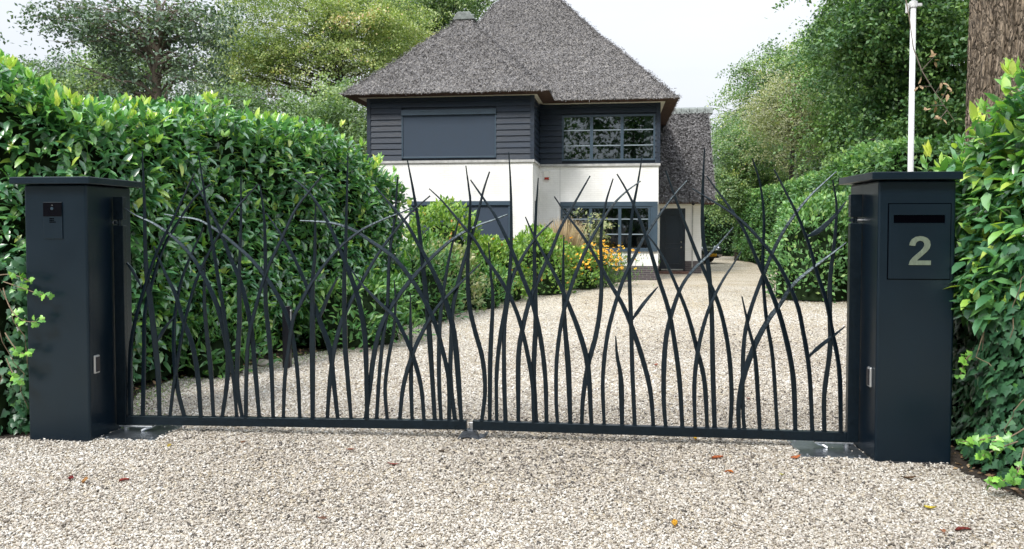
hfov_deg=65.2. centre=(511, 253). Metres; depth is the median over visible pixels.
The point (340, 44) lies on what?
maple tree
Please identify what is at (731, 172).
beech tree
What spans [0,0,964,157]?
sky
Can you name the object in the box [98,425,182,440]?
gate drive plate
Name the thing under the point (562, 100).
thatched house
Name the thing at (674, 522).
fallen leaf
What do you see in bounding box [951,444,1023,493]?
leaf litter
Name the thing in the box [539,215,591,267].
ornamental grass
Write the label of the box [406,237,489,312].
azalea
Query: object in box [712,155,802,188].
woodland tree
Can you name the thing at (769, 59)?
birch tree
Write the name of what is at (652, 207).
window
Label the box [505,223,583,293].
azalea
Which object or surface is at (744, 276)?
driveway
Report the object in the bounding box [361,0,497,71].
maple tree
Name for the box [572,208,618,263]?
cornelian shrub
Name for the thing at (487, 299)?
rhododendron
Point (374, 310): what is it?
rhododendron
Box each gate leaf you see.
[112,151,507,429]
[429,148,862,441]
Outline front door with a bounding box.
[661,210,682,269]
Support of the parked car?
on the driveway
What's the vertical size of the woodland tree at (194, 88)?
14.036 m
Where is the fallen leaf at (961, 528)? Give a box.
[955,526,971,530]
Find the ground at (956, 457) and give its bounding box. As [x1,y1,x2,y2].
[0,263,1023,499]
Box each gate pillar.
[9,177,141,441]
[839,171,962,464]
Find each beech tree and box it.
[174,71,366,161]
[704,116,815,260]
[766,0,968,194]
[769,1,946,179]
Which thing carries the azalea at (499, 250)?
on the ground at (956, 457)
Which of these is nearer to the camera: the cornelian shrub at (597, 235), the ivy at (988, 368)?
the ivy at (988, 368)
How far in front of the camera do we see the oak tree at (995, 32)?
9.10 m
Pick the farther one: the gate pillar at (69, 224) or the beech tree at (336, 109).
the beech tree at (336, 109)
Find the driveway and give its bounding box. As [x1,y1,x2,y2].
[0,256,1023,548]
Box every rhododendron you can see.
[171,292,282,378]
[294,270,435,352]
[387,228,468,322]
[462,256,516,309]
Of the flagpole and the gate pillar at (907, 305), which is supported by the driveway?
the gate pillar at (907, 305)
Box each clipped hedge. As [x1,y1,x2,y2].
[701,202,735,255]
[731,125,962,265]
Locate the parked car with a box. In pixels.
[701,243,722,262]
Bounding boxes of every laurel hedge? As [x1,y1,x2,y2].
[0,48,416,386]
[920,56,1023,335]
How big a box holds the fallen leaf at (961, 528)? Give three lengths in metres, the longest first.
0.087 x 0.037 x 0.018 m
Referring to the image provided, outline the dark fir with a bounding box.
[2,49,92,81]
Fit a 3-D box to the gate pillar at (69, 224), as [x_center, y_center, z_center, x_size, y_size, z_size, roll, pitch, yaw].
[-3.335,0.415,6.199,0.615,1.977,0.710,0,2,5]
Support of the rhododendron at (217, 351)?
on the ground at (956, 457)
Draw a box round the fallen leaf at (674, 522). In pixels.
[671,519,677,527]
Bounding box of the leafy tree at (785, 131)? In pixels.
[714,52,832,194]
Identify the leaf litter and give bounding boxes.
[134,324,403,389]
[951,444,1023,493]
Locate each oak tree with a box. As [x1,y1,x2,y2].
[0,0,272,125]
[905,0,1023,152]
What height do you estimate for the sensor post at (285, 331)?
0.700 m
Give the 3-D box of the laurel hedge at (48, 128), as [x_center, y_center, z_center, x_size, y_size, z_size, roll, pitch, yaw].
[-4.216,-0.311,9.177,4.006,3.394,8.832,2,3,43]
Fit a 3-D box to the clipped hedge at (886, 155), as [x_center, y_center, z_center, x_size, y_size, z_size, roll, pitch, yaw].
[9.974,-0.989,26.198,3.030,3.677,23.999,0,2,9]
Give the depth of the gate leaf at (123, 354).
6.09 m
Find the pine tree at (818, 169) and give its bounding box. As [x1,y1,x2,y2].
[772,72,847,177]
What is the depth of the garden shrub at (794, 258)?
16.94 m
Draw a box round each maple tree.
[186,0,453,108]
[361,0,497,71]
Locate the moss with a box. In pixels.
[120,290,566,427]
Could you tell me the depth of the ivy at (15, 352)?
6.13 m
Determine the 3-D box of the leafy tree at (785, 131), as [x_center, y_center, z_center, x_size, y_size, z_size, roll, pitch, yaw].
[11.996,-3.981,32.635,6.730,8.882,7.067,0,2,0]
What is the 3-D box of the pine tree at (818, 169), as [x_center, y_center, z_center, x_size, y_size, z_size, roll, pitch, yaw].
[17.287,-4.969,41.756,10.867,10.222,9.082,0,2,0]
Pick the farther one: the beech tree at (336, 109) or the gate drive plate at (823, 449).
the beech tree at (336, 109)
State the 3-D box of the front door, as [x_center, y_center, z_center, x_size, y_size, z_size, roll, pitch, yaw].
[5.418,-0.463,27.050,0.725,2.028,0.100,0,2,7]
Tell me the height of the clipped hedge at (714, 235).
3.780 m
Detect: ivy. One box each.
[0,256,54,434]
[951,240,1023,489]
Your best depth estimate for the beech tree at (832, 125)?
28.85 m
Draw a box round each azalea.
[395,194,484,274]
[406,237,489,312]
[464,234,532,301]
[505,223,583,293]
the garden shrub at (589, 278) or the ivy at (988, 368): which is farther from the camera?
the garden shrub at (589, 278)
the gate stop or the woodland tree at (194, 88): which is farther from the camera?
the woodland tree at (194, 88)
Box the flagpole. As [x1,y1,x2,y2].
[905,0,921,171]
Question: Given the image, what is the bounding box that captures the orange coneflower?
[565,236,659,287]
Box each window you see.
[560,201,657,251]
[562,114,654,160]
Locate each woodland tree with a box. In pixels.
[164,72,256,108]
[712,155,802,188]
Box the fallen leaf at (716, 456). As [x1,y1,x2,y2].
[711,455,722,458]
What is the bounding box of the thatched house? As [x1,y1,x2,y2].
[338,0,716,279]
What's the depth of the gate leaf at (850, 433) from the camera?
5.82 m
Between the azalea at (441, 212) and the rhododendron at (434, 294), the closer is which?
the rhododendron at (434, 294)
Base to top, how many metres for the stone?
0.099 m
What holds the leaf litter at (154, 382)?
on the ground at (956, 457)
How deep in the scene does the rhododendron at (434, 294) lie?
13.36 m
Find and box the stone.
[257,359,268,366]
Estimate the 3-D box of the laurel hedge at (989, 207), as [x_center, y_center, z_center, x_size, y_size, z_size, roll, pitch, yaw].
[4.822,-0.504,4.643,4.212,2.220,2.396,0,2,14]
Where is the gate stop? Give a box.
[458,422,487,439]
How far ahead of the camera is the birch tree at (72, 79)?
25.74 m
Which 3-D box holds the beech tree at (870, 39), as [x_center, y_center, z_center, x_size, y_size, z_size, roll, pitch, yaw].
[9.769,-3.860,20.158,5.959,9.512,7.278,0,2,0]
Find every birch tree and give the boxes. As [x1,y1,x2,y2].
[19,26,212,125]
[705,26,824,171]
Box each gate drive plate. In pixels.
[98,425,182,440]
[787,440,868,458]
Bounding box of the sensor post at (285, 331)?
[282,306,292,367]
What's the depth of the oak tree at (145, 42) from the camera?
20.50 m
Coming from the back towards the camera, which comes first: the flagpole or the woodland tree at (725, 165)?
the woodland tree at (725, 165)
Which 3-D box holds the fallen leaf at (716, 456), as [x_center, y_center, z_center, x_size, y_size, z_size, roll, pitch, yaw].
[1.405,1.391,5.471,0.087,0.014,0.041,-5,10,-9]
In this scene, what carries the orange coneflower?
on the ground at (956, 457)
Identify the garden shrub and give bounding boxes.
[557,242,613,288]
[764,189,850,302]
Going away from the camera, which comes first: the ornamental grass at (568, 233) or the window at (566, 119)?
the ornamental grass at (568, 233)

